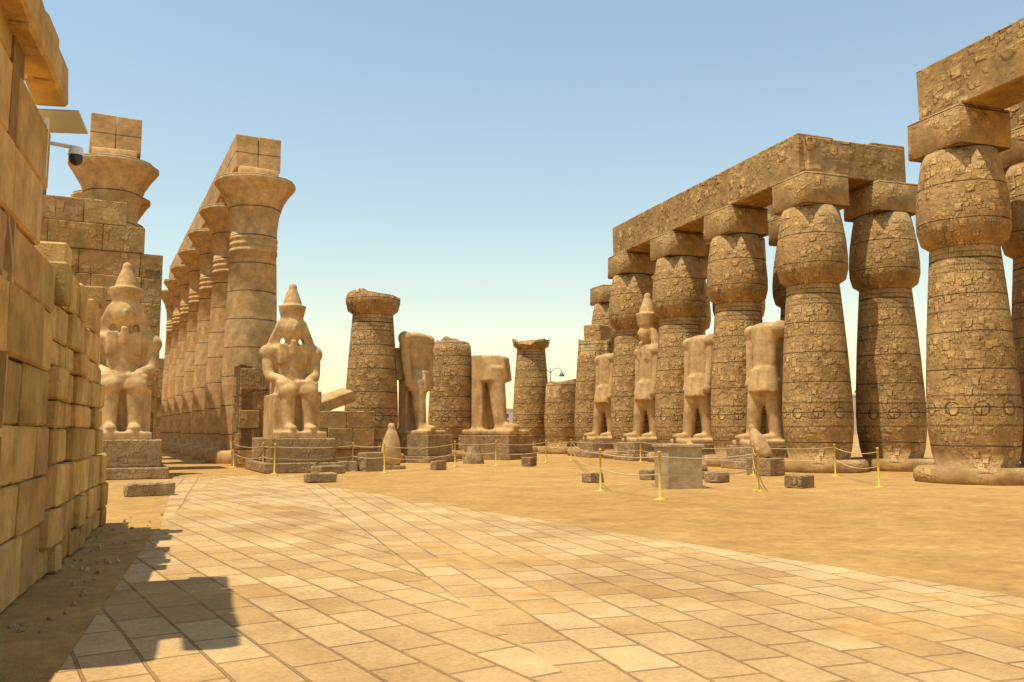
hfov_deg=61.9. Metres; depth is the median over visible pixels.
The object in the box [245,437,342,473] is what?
colossus pedestal
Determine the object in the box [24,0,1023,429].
sky
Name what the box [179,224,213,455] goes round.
colonnade column
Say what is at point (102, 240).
entrance wall
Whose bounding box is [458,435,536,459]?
statue pedestal
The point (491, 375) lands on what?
statue legs
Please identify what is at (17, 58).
wall end
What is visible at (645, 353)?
statue
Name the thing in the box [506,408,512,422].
building
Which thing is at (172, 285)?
colonnade column
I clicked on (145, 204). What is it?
colonnade column
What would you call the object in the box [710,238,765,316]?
column
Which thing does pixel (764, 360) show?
statue
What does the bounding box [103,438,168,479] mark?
colossus pedestal
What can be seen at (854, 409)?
building
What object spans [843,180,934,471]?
stone column
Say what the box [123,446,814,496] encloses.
loose blocks
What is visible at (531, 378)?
broken column
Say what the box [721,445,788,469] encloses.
statue pedestal
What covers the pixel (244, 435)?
entrance jamb
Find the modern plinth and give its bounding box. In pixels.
[652,444,705,488]
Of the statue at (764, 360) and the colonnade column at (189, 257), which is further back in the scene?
the colonnade column at (189, 257)
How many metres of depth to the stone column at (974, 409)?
25.87 m
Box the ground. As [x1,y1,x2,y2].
[0,430,1023,681]
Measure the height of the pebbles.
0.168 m
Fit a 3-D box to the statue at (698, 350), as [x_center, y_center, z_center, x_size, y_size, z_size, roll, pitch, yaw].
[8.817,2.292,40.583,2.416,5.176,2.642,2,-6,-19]
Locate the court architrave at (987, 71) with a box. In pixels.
[613,17,1023,256]
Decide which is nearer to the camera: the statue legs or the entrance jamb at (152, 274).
the entrance jamb at (152, 274)
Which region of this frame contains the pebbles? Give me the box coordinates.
[0,513,162,681]
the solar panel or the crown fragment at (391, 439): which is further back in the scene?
the crown fragment at (391, 439)
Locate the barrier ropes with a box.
[234,442,876,476]
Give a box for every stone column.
[590,284,614,352]
[603,251,655,458]
[646,231,705,461]
[704,205,767,466]
[772,171,868,472]
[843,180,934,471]
[907,103,1023,485]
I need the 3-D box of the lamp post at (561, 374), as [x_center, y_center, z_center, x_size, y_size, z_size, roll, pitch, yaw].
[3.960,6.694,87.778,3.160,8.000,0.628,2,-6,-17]
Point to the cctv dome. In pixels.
(75, 159)
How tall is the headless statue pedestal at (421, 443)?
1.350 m
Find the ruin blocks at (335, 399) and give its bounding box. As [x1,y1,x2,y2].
[321,324,611,410]
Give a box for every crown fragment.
[381,423,400,465]
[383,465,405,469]
[686,439,707,470]
[748,424,771,457]
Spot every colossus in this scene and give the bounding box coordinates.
[96,262,161,439]
[259,283,326,437]
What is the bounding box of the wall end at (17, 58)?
[0,35,25,458]
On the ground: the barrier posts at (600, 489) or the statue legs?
the barrier posts at (600, 489)
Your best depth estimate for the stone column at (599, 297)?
58.74 m
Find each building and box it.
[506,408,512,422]
[852,394,857,434]
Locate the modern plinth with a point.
(681, 467)
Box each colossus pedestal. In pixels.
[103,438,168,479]
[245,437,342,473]
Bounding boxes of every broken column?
[428,336,471,458]
[512,338,549,452]
[538,379,576,453]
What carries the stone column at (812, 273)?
on the ground
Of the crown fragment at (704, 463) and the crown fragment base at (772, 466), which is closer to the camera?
the crown fragment at (704, 463)
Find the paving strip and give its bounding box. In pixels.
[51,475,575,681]
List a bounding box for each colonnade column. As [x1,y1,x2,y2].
[67,147,158,226]
[70,189,150,220]
[160,289,172,441]
[162,278,180,448]
[163,264,189,450]
[170,246,199,452]
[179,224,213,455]
[190,197,230,459]
[205,165,295,463]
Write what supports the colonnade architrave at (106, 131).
on the colonnade column
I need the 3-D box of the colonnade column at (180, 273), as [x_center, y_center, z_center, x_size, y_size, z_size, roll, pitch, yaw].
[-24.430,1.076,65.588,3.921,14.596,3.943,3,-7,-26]
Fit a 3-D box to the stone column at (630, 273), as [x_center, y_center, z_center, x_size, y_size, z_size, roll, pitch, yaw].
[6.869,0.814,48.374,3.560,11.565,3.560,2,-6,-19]
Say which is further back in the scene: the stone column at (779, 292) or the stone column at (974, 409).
the stone column at (779, 292)
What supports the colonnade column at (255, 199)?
on the ground
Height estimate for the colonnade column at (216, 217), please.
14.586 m
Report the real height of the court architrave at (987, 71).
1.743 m
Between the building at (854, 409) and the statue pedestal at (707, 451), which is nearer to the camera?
the statue pedestal at (707, 451)
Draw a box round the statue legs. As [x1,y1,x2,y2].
[462,355,529,434]
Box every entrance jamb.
[144,270,161,437]
[231,377,252,466]
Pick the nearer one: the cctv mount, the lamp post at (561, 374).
the cctv mount
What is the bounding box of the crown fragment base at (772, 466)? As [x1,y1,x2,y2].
[746,457,784,475]
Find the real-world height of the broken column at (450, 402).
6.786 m
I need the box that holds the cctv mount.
[44,118,83,175]
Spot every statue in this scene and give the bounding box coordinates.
[397,331,445,434]
[582,353,612,440]
[621,293,658,441]
[670,334,712,443]
[732,320,785,445]
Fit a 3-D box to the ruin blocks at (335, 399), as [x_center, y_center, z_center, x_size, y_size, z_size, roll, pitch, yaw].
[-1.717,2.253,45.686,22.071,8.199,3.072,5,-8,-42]
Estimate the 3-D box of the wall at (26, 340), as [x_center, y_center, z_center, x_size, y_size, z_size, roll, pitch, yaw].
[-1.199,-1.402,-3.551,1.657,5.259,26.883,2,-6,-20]
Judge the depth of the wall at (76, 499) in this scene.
10.55 m
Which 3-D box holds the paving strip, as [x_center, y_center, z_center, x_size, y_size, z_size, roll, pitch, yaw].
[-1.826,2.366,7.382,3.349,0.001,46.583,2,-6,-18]
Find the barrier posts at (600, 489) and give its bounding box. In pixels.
[230,439,884,499]
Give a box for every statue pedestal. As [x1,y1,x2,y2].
[398,435,456,462]
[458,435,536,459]
[575,441,613,457]
[613,442,656,460]
[665,443,715,455]
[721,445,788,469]
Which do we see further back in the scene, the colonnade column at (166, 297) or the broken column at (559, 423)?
the colonnade column at (166, 297)
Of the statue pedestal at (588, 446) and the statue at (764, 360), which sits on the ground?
the statue pedestal at (588, 446)
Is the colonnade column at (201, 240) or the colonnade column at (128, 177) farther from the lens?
the colonnade column at (201, 240)
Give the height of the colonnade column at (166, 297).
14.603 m
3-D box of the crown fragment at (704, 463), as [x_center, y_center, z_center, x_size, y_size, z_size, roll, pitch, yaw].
[6.037,3.791,28.304,0.570,1.197,0.570,-35,-35,28]
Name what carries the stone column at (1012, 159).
on the ground
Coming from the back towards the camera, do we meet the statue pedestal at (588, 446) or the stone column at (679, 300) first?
the statue pedestal at (588, 446)
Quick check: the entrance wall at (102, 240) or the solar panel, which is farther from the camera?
the entrance wall at (102, 240)
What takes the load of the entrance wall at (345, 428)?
on the ground
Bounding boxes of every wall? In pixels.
[0,0,67,106]
[0,5,55,612]
[33,241,108,580]
[40,189,162,432]
[155,358,163,438]
[232,364,374,466]
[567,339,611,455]
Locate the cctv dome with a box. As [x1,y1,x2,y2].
[68,154,82,165]
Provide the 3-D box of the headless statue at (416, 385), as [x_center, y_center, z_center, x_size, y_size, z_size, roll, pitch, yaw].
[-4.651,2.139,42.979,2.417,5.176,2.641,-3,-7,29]
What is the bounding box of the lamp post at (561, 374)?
[547,367,564,380]
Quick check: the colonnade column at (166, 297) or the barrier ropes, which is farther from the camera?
the colonnade column at (166, 297)
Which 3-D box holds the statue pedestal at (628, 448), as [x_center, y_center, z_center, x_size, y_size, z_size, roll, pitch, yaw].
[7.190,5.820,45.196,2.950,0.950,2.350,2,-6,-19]
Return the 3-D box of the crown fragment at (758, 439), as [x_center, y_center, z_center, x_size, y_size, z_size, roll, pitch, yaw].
[8.692,3.549,30.187,0.607,1.274,0.607,-6,-23,-38]
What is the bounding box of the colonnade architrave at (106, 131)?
[89,112,280,277]
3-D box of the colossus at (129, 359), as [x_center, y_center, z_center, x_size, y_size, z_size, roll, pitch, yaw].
[-13.399,0.245,29.486,2.520,6.298,3.546,3,-7,-26]
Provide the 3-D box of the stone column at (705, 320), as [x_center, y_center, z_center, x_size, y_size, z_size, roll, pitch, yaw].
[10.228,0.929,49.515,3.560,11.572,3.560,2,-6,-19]
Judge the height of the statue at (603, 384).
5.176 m
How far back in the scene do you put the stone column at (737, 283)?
37.75 m
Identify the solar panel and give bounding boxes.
[38,109,87,133]
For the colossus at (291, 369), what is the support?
on the colossus pedestal at (307, 448)

